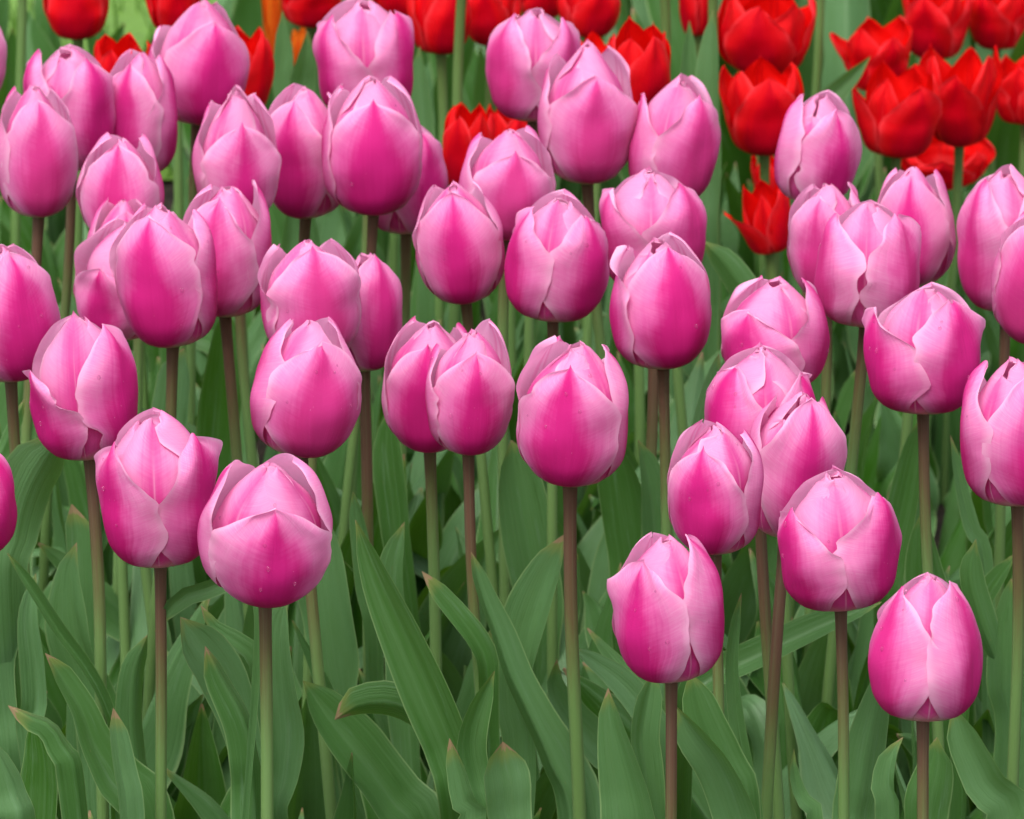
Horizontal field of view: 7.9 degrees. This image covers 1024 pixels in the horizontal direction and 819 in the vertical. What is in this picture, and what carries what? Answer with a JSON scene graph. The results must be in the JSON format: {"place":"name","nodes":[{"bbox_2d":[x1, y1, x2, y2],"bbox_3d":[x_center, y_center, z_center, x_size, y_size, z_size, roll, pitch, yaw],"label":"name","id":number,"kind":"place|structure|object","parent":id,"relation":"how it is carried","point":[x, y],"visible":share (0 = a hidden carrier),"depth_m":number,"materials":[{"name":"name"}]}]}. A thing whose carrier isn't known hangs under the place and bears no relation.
{"place":"outdoors","nodes":[
{"label":"outdoors","id":0,"kind":"place"},
{"bbox_2d":[7,0,216,179],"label":"lawn","id":1,"kind":"structure","parent":0,"point":[139,22],"depth_m":5.79,"materials":[{"name":"green plant"}]},
{"bbox_2d":[163,180,945,549],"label":"ground","id":2,"kind":"structure","parent":0,"point":[169,200],"depth_m":4.91,"materials":[{"name":"green plant"}]},
{"bbox_2d":[0,28,36,439],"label":"pink tulip","id":3,"kind":"object","parent":2,"relation":"on","point":[3,404],"visible":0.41,"depth_m":4.39,"materials":[{"name":"green plant"}]},
{"bbox_2d":[0,2,46,230],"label":"tulip plant","id":4,"kind":"object","parent":2,"relation":"on","point":[8,84],"visible":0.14,"depth_m":5.12,"materials":[{"name":"green plant"}]},
{"bbox_2d":[0,454,57,818],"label":"pink tulip","id":5,"kind":"object","parent":2,"relation":"on","point":[30,791],"visible":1,"depth_m":3.64,"materials":[{"name":"green plant"}]},
{"bbox_2d":[0,84,77,631],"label":"pink tulip","id":6,"kind":"object","parent":2,"relation":"on","point":[38,160],"visible":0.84,"depth_m":4.13,"materials":[{"name":"green"}]},
{"bbox_2d":[10,0,71,437],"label":"red tulip","id":7,"kind":"object","parent":2,"relation":"on","point":[15,223],"visible":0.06,"depth_m":4.81,"materials":[{"name":"green plant"}]},
{"bbox_2d":[27,10,65,246],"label":"tulip plant","id":8,"kind":"object","parent":2,"relation":"on","point":[56,224],"visible":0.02,"depth_m":5.25,"materials":[{"name":"green plant"}]},
{"bbox_2d":[32,480,66,582],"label":"tulip plant","id":9,"kind":"object","parent":2,"relation":"on","point":[59,538],"visible":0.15,"depth_m":4.36,"materials":[{"name":"green plant"}]},
{"bbox_2d":[23,43,131,595],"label":"pink tulip","id":10,"kind":"object","parent":2,"relation":"on","point":[79,80],"visible":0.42,"depth_m":4.20,"materials":[{"name":"green"}]},
{"bbox_2d":[34,0,124,50],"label":"tulip plant","id":11,"kind":"object","parent":2,"relation":"on","point":[42,22],"visible":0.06,"depth_m":5.32,"materials":[{"name":"green plant"}]},
{"bbox_2d":[41,0,146,353],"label":"red tulip","id":12,"kind":"object","parent":2,"relation":"on","point":[76,22],"visible":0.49,"depth_m":4.68,"materials":[{"name":"green"}]},
{"bbox_2d":[0,243,211,795],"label":"pink tulip","id":13,"kind":"object","parent":2,"relation":"on","point":[29,314],"visible":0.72,"depth_m":3.87,"materials":[{"name":"green"}]},
{"bbox_2d":[7,311,230,818],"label":"pink tulip","id":14,"kind":"object","parent":2,"relation":"on","point":[83,381],"visible":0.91,"depth_m":3.79,"materials":[{"name":"green"}]},
{"bbox_2d":[37,49,201,645],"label":"pink tulip","id":15,"kind":"object","parent":2,"relation":"on","point":[144,95],"visible":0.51,"depth_m":4.23,"materials":[{"name":"green"}]},
{"bbox_2d":[94,32,160,409],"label":"red tulip","id":16,"kind":"object","parent":2,"relation":"on","point":[109,51],"visible":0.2,"depth_m":4.53,"materials":[{"name":"green"}]},
{"bbox_2d":[38,132,223,726],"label":"pink tulip","id":17,"kind":"object","parent":2,"relation":"on","point":[115,169],"visible":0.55,"depth_m":4.08,"materials":[{"name":"green"}]},
{"bbox_2d":[8,407,260,818],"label":"pink tulip","id":18,"kind":"object","parent":2,"relation":"on","point":[156,472],"visible":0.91,"depth_m":3.65,"materials":[{"name":"green"}]},
{"bbox_2d":[56,202,217,818],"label":"pink tulip","id":19,"kind":"object","parent":2,"relation":"on","point":[162,261],"visible":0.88,"depth_m":3.92,"materials":[{"name":"green"}]},
{"bbox_2d":[0,198,287,729],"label":"pink tulip","id":20,"kind":"object","parent":2,"relation":"on","point":[107,211],"visible":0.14,"depth_m":4.13,"materials":[{"name":"green plant"}]},
{"bbox_2d":[32,0,322,581],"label":"pink tulip","id":21,"kind":"object","parent":2,"relation":"on","point":[200,48],"visible":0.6,"depth_m":4.28,"materials":[{"name":"green"}]},
{"bbox_2d":[73,218,301,764],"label":"pink tulip","id":22,"kind":"object","parent":2,"relation":"on","point":[98,303],"visible":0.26,"depth_m":4.00,"materials":[{"name":"green"}]},
{"bbox_2d":[132,311,266,388],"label":"tulip plant","id":23,"kind":"object","parent":2,"relation":"on","point":[257,335],"visible":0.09,"depth_m":4.68,"materials":[{"name":"green plant"}]},
{"bbox_2d":[173,703,226,818],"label":"tulip plant","id":24,"kind":"object","parent":2,"relation":"on","point":[203,771],"visible":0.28,"depth_m":3.94,"materials":[{"name":"green plant"}]},
{"bbox_2d":[145,0,266,396],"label":"red tulip","id":25,"kind":"object","parent":2,"relation":"on","point":[166,12],"visible":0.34,"depth_m":4.67,"materials":[{"name":"green plant"}]},
{"bbox_2d":[38,84,384,668],"bbox_3d":[-0.152,0.044,4.217,0.223,0.493,0.191,0,20,0],"label":"pink tulip","id":26,"kind":"object","parent":2,"relation":"on","point":[235,144],"visible":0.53,"depth_m":4.12,"materials":[{"name":"green"}]},
{"bbox_2d":[142,25,316,462],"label":"red tulip","id":27,"kind":"object","parent":2,"relation":"on","point":[261,71],"visible":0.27,"depth_m":4.56,"materials":[{"name":"green"}]},
{"bbox_2d":[200,0,293,110],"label":"tulip plant","id":28,"kind":"object","parent":2,"relation":"on","point":[247,17],"visible":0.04,"depth_m":5.31,"materials":[{"name":"green plant"}]},
{"bbox_2d":[166,83,349,618],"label":"pink tulip","id":29,"kind":"object","parent":2,"relation":"on","point":[298,113],"visible":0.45,"depth_m":4.18,"materials":[{"name":"green"}]},
{"bbox_2d":[169,238,360,818],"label":"pink tulip","id":30,"kind":"object","parent":2,"relation":"on","point":[301,283],"visible":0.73,"depth_m":3.93,"materials":[{"name":"green"}]},
{"bbox_2d":[167,316,439,818],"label":"pink tulip","id":31,"kind":"object","parent":2,"relation":"on","point":[305,399],"visible":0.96,"depth_m":3.77,"materials":[{"name":"green"}]},
{"bbox_2d":[261,0,354,246],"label":"orange tulip","id":32,"kind":"object","parent":2,"relation":"on","point":[331,226],"visible":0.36,"depth_m":4.93,"materials":[{"name":"green"}]},
{"bbox_2d":[268,0,362,340],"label":"red tulip","id":33,"kind":"object","parent":2,"relation":"on","point":[308,15],"visible":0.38,"depth_m":4.79,"materials":[{"name":"green"}]},
{"bbox_2d":[183,179,464,708],"bbox_3d":[-0.119,0.098,4.092,0.105,0.477,0.200,10,22,26],"label":"pink tulip","id":34,"kind":"object","parent":2,"relation":"on","point":[239,224],"visible":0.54,"depth_m":4.00,"materials":[{"name":"green"}]},
{"bbox_2d":[187,0,462,558],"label":"pink tulip","id":35,"kind":"object","parent":2,"relation":"on","point":[355,43],"visible":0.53,"depth_m":4.29,"materials":[{"name":"green"}]},
{"bbox_2d":[167,252,500,736],"bbox_3d":[-0.068,0.129,4.033,0.230,0.460,0.118,-4,20,-11],"label":"pink tulip","id":36,"kind":"object","parent":2,"relation":"on","point":[379,329],"visible":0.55,"depth_m":3.97,"materials":[{"name":"green"}]},
{"bbox_2d":[197,453,486,818],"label":"pink tulip","id":37,"kind":"object","parent":2,"relation":"on","point":[264,534],"visible":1,"depth_m":3.53,"materials":[{"name":"green"}]},
{"bbox_2d":[322,75,422,684],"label":"pink tulip","id":38,"kind":"object","parent":2,"relation":"on","point":[372,142],"visible":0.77,"depth_m":4.13,"materials":[{"name":"green"}]},
{"bbox_2d":[338,0,415,398],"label":"red tulip","id":39,"kind":"object","parent":2,"relation":"on","point":[348,218],"visible":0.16,"depth_m":4.87,"materials":[{"name":"green plant"}]},
{"bbox_2d":[323,398,454,500],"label":"tulip plant","id":40,"kind":"object","parent":2,"relation":"on","point":[334,462],"visible":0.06,"depth_m":4.46,"materials":[{"name":"green plant"}]},
{"bbox_2d":[317,126,480,610],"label":"pink tulip","id":41,"kind":"object","parent":2,"relation":"on","point":[402,222],"visible":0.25,"depth_m":4.24,"materials":[{"name":"green plant"}]},
{"bbox_2d":[272,0,539,447],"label":"red tulip","id":42,"kind":"object","parent":2,"relation":"on","point":[422,305],"visible":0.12,"depth_m":4.60,"materials":[{"name":"green plant"}]},
{"bbox_2d":[341,0,474,264],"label":"tulip plant","id":43,"kind":"object","parent":2,"relation":"on","point":[383,238],"visible":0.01,"depth_m":5.07,"materials":[{"name":"green plant"}]},
{"bbox_2d":[292,316,555,818],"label":"pink tulip","id":44,"kind":"object","parent":2,"relation":"on","point":[408,356],"visible":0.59,"depth_m":3.87,"materials":[{"name":"green"}]},
{"bbox_2d":[384,529,498,679],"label":"tulip plant","id":45,"kind":"object","parent":2,"relation":"on","point":[456,650],"visible":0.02,"depth_m":4.24,"materials":[{"name":"green plant"}]},
{"bbox_2d":[335,319,563,818],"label":"pink tulip","id":46,"kind":"object","parent":2,"relation":"on","point":[469,391],"visible":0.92,"depth_m":3.77,"materials":[{"name":"green plant"}]},
{"bbox_2d":[407,0,497,331],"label":"red tulip","id":47,"kind":"object","parent":2,"relation":"on","point":[434,24],"visible":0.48,"depth_m":4.69,"materials":[{"name":"green"}]},
{"bbox_2d":[411,0,520,329],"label":"red tulip","id":48,"kind":"object","parent":2,"relation":"on","point":[488,17],"visible":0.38,"depth_m":4.74,"materials":[{"name":"green"}]},
{"bbox_2d":[442,102,494,526],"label":"red tulip","id":49,"kind":"object","parent":2,"relation":"on","point":[463,126],"visible":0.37,"depth_m":4.43,"materials":[{"name":"green"}]},
{"bbox_2d":[336,8,640,577],"bbox_3d":[-0.003,0.004,4.347,0.122,0.478,0.239,15,25,35],"label":"pink tulip","id":50,"kind":"object","parent":2,"relation":"on","point":[524,49],"visible":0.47,"depth_m":4.29,"materials":[{"name":"green"}]},
{"bbox_2d":[372,125,607,702],"bbox_3d":[0.003,0.066,4.183,0.180,0.475,0.203,10,22,25],"label":"pink tulip","id":51,"kind":"object","parent":2,"relation":"on","point":[510,172],"visible":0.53,"depth_m":4.13,"materials":[{"name":"green"}]},
{"bbox_2d":[428,43,559,190],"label":"tulip plant","id":52,"kind":"object","parent":2,"relation":"on","point":[474,85],"visible":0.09,"depth_m":5.11,"materials":[{"name":"green plant"}]},
{"bbox_2d":[474,104,537,480],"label":"red tulip","id":53,"kind":"object","parent":2,"relation":"on","point":[503,122],"visible":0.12,"depth_m":4.58,"materials":[{"name":"green"}]},
{"bbox_2d":[344,181,679,775],"bbox_3d":[0.002,0.100,4.079,0.192,0.481,0.176,0,20,0],"label":"pink tulip","id":54,"kind":"object","parent":2,"relation":"on","point":[457,238],"visible":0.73,"depth_m":4.00,"materials":[{"name":"green"}]},
{"bbox_2d":[500,189,608,743],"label":"pink tulip","id":55,"kind":"object","parent":2,"relation":"on","point":[556,269],"visible":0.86,"depth_m":3.96,"materials":[{"name":"green"}]},
{"bbox_2d":[457,335,665,818],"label":"pink tulip","id":56,"kind":"object","parent":2,"relation":"on","point":[572,427],"visible":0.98,"depth_m":3.75,"materials":[{"name":"green"}]},
{"bbox_2d":[476,415,658,544],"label":"tulip plant","id":57,"kind":"object","parent":2,"relation":"on","point":[585,512],"visible":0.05,"depth_m":4.58,"materials":[{"name":"green plant"}]},
{"bbox_2d":[536,0,620,348],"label":"red tulip","id":58,"kind":"object","parent":2,"relation":"on","point":[586,18],"visible":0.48,"depth_m":4.74,"materials":[{"name":"green"}]},
{"bbox_2d":[580,533,608,632],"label":"tulip plant","id":59,"kind":"object","parent":2,"relation":"on","point":[597,584],"visible":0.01,"depth_m":4.25,"materials":[{"name":"green plant"}]},
{"bbox_2d":[577,31,647,507],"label":"red tulip","id":60,"kind":"object","parent":2,"relation":"on","point":[587,338],"visible":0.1,"depth_m":4.63,"materials":[{"name":"green"}]},
{"bbox_2d":[538,39,704,635],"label":"pink tulip","id":61,"kind":"object","parent":2,"relation":"on","point":[587,113],"visible":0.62,"depth_m":4.18,"materials":[{"name":"green"}]},
{"bbox_2d":[577,15,724,537],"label":"red tulip","id":62,"kind":"object","parent":2,"relation":"on","point":[645,54],"visible":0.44,"depth_m":4.45,"materials":[{"name":"green"}]},
{"bbox_2d":[484,532,822,818],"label":"pink tulip","id":63,"kind":"object","parent":2,"relation":"on","point":[665,593],"visible":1,"depth_m":3.48,"materials":[{"name":"green"}]},
{"bbox_2d":[597,419,763,818],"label":"pink tulip","id":64,"kind":"object","parent":2,"relation":"on","point":[715,478],"visible":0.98,"depth_m":3.65,"materials":[{"name":"green"}]},
{"bbox_2d":[560,165,815,700],"bbox_3d":[0.058,0.090,4.120,0.186,0.473,0.171,16,25,37],"label":"pink tulip","id":65,"kind":"object","parent":2,"relation":"on","point":[640,210],"visible":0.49,"depth_m":4.07,"materials":[{"name":"green"}]},
{"bbox_2d":[669,0,721,399],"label":"red tulip","id":66,"kind":"object","parent":2,"relation":"on","point":[703,67],"visible":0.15,"depth_m":4.55,"materials":[{"name":"green plant"}]},
{"bbox_2d":[628,73,776,643],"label":"pink tulip","id":67,"kind":"object","parent":2,"relation":"on","point":[677,133],"visible":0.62,"depth_m":4.18,"materials":[{"name":"green"}]},
{"bbox_2d":[679,0,739,256],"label":"red tulip","id":68,"kind":"object","parent":2,"relation":"on","point":[694,13],"visible":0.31,"depth_m":4.91,"materials":[{"name":"green"}]},
{"bbox_2d":[582,232,880,818],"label":"pink tulip","id":69,"kind":"object","parent":2,"relation":"on","point":[660,312],"visible":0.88,"depth_m":3.89,"materials":[{"name":"green"}]},
{"bbox_2d":[645,0,824,196],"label":"tulip plant","id":70,"kind":"object","parent":2,"relation":"on","point":[804,68],"visible":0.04,"depth_m":5.16,"materials":[{"name":"green plant"}]},
{"bbox_2d":[725,173,754,275],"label":"tulip plant","id":71,"kind":"object","parent":2,"relation":"on","point":[746,254],"visible":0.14,"depth_m":4.97,"materials":[{"name":"green plant"}]},
{"bbox_2d":[682,0,835,380],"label":"red tulip","id":72,"kind":"object","parent":2,"relation":"on","point":[777,34],"visible":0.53,"depth_m":4.71,"materials":[{"name":"green"}]},
{"bbox_2d":[658,90,861,655],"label":"pink tulip","id":73,"kind":"object","parent":2,"relation":"on","point":[819,143],"visible":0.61,"depth_m":4.15,"materials":[{"name":"green"}]},
{"bbox_2d":[704,342,815,818],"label":"pink tulip","id":74,"kind":"object","parent":2,"relation":"on","point":[745,387],"visible":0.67,"depth_m":3.74,"materials":[{"name":"green"}]},
{"bbox_2d":[562,275,982,818],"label":"pink tulip","id":75,"kind":"object","parent":2,"relation":"on","point":[783,316],"visible":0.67,"depth_m":3.86,"materials":[{"name":"green"}]},
{"bbox_2d":[704,178,854,561],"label":"red tulip","id":76,"kind":"object","parent":2,"relation":"on","point":[763,228],"visible":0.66,"depth_m":4.50,"materials":[{"name":"green"}]},
{"bbox_2d":[725,392,846,818],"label":"pink tulip","id":77,"kind":"object","parent":2,"relation":"on","point":[802,444],"visible":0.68,"depth_m":3.71,"materials":[{"name":"green"}]},
{"bbox_2d":[719,55,870,401],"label":"red tulip","id":78,"kind":"object","parent":2,"relation":"on","point":[759,96],"visible":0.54,"depth_m":4.58,"materials":[{"name":"green"}]},
{"bbox_2d":[719,52,911,200],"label":"tulip plant","id":79,"kind":"object","parent":2,"relation":"on","point":[731,153],"visible":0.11,"depth_m":5.02,"materials":[{"name":"green plant"}]},
{"bbox_2d":[711,200,921,794],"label":"pink tulip","id":80,"kind":"object","parent":2,"relation":"on","point":[869,252],"visible":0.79,"depth_m":3.93,"materials":[{"name":"green"}]},
{"bbox_2d":[811,0,846,415],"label":"red tulip","id":81,"kind":"object","parent":2,"relation":"on","point":[837,331],"visible":0.06,"depth_m":4.83,"materials":[{"name":"green plant"}]},
{"bbox_2d":[787,182,888,769],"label":"pink tulip","id":82,"kind":"object","parent":2,"relation":"on","point":[814,208],"visible":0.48,"depth_m":4.07,"materials":[{"name":"green"}]},
{"bbox_2d":[778,653,903,818],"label":"tulip plant","id":83,"kind":"object","parent":2,"relation":"on","point":[781,719],"visible":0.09,"depth_m":4.03,"materials":[{"name":"green plant"}]},
{"bbox_2d":[677,464,1023,818],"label":"pink tulip","id":84,"kind":"object","parent":2,"relation":"on","point":[839,536],"visible":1,"depth_m":3.60,"materials":[{"name":"green"}]},
{"bbox_2d":[723,167,1012,794],"bbox_3d":[0.189,0.097,4.110,0.184,0.465,0.109,-13,24,-31],"label":"pink tulip","id":85,"kind":"object","parent":2,"relation":"on","point":[918,197],"visible":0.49,"depth_m":4.06,"materials":[{"name":"green"}]},
{"bbox_2d":[829,15,912,423],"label":"red tulip","id":86,"kind":"object","parent":2,"relation":"on","point":[890,43],"visible":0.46,"depth_m":4.82,"materials":[{"name":"green"}]},
{"bbox_2d":[846,397,918,501],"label":"tulip plant","id":87,"kind":"object","parent":2,"relation":"on","point":[867,418],"visible":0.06,"depth_m":4.46,"materials":[{"name":"green plant"}]},
{"bbox_2d":[821,0,948,202],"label":"tulip plant","id":88,"kind":"object","parent":2,"relation":"on","point":[845,19],"visible":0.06,"depth_m":5.14,"materials":[{"name":"green plant"}]},
{"bbox_2d":[863,411,916,499],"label":"tulip plant","id":89,"kind":"object","parent":2,"relation":"on","point":[882,486],"visible":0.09,"depth_m":4.61,"materials":[{"name":"green plant"}]},
{"bbox_2d":[844,59,948,484],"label":"red tulip","id":90,"kind":"object","parent":2,"relation":"on","point":[898,117],"visible":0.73,"depth_m":4.62,"materials":[{"name":"green"}]},
{"bbox_2d":[782,282,1023,818],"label":"pink tulip","id":91,"kind":"object","parent":2,"relation":"on","point":[922,352],"visible":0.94,"depth_m":3.83,"materials":[{"name":"green"}]},
{"bbox_2d":[834,411,990,577],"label":"tulip plant","id":92,"kind":"object","parent":2,"relation":"on","point":[953,553],"visible":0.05,"depth_m":4.48,"materials":[{"name":"green plant"}]},
{"bbox_2d":[846,136,995,361],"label":"red tulip","id":93,"kind":"object","parent":2,"relation":"on","point":[938,155],"visible":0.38,"depth_m":4.80,"materials":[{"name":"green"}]},
{"bbox_2d":[874,402,971,556],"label":"tulip plant","id":94,"kind":"object","parent":2,"relation":"on","point":[890,437],"visible":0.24,"depth_m":4.61,"materials":[{"name":"green plant"}]},
{"bbox_2d":[868,572,982,818],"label":"pink tulip","id":95,"kind":"object","parent":2,"relation":"on","point":[925,660],"visible":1,"depth_m":3.43,"materials":[{"name":"green"}]},
{"bbox_2d":[847,164,1023,810],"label":"pink tulip","id":96,"kind":"object","parent":2,"relation":"on","point":[991,210],"visible":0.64,"depth_m":4.03,"materials":[{"name":"green"}]},
{"bbox_2d":[902,0,982,287],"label":"red tulip","id":97,"kind":"object","parent":2,"relation":"on","point":[941,26],"visible":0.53,"depth_m":4.91,"materials":[{"name":"green"}]},
{"bbox_2d":[887,212,1023,818],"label":"pink tulip","id":98,"kind":"object","parent":2,"relation":"on","point":[1007,286],"visible":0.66,"depth_m":3.98,"materials":[{"name":"green"}]},
{"bbox_2d":[895,356,1023,808],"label":"pink tulip","id":99,"kind":"object","parent":2,"relation":"on","point":[992,435],"visible":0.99,"depth_m":3.70,"materials":[{"name":"green"}]},
{"bbox_2d":[918,43,1002,504],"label":"red tulip","id":100,"kind":"object","parent":2,"relation":"on","point":[969,83],"visible":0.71,"depth_m":4.70,"materials":[{"name":"green"}]},
{"bbox_2d":[919,54,1023,381],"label":"red tulip","id":101,"kind":"object","parent":2,"relation":"on","point":[1010,104],"visible":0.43,"depth_m":4.78,"materials":[{"name":"green"}]},
{"bbox_2d":[948,32,1023,193],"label":"tulip plant","id":102,"kind":"object","parent":2,"relation":"on","point":[1002,137],"visible":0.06,"depth_m":4.98,"materials":[{"name":"green plant"}]},
{"bbox_2d":[966,491,1010,552],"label":"tulip plant","id":103,"kind":"object","parent":2,"relation":"on","point":[983,511],"visible":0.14,"depth_m":4.40,"materials":[{"name":"green plant"}]},
{"bbox_2d":[968,0,1023,174],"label":"red tulip","id":104,"kind":"object","parent":2,"relation":"on","point":[993,23],"visible":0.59,"depth_m":4.94,"materials":[{"name":"green"}]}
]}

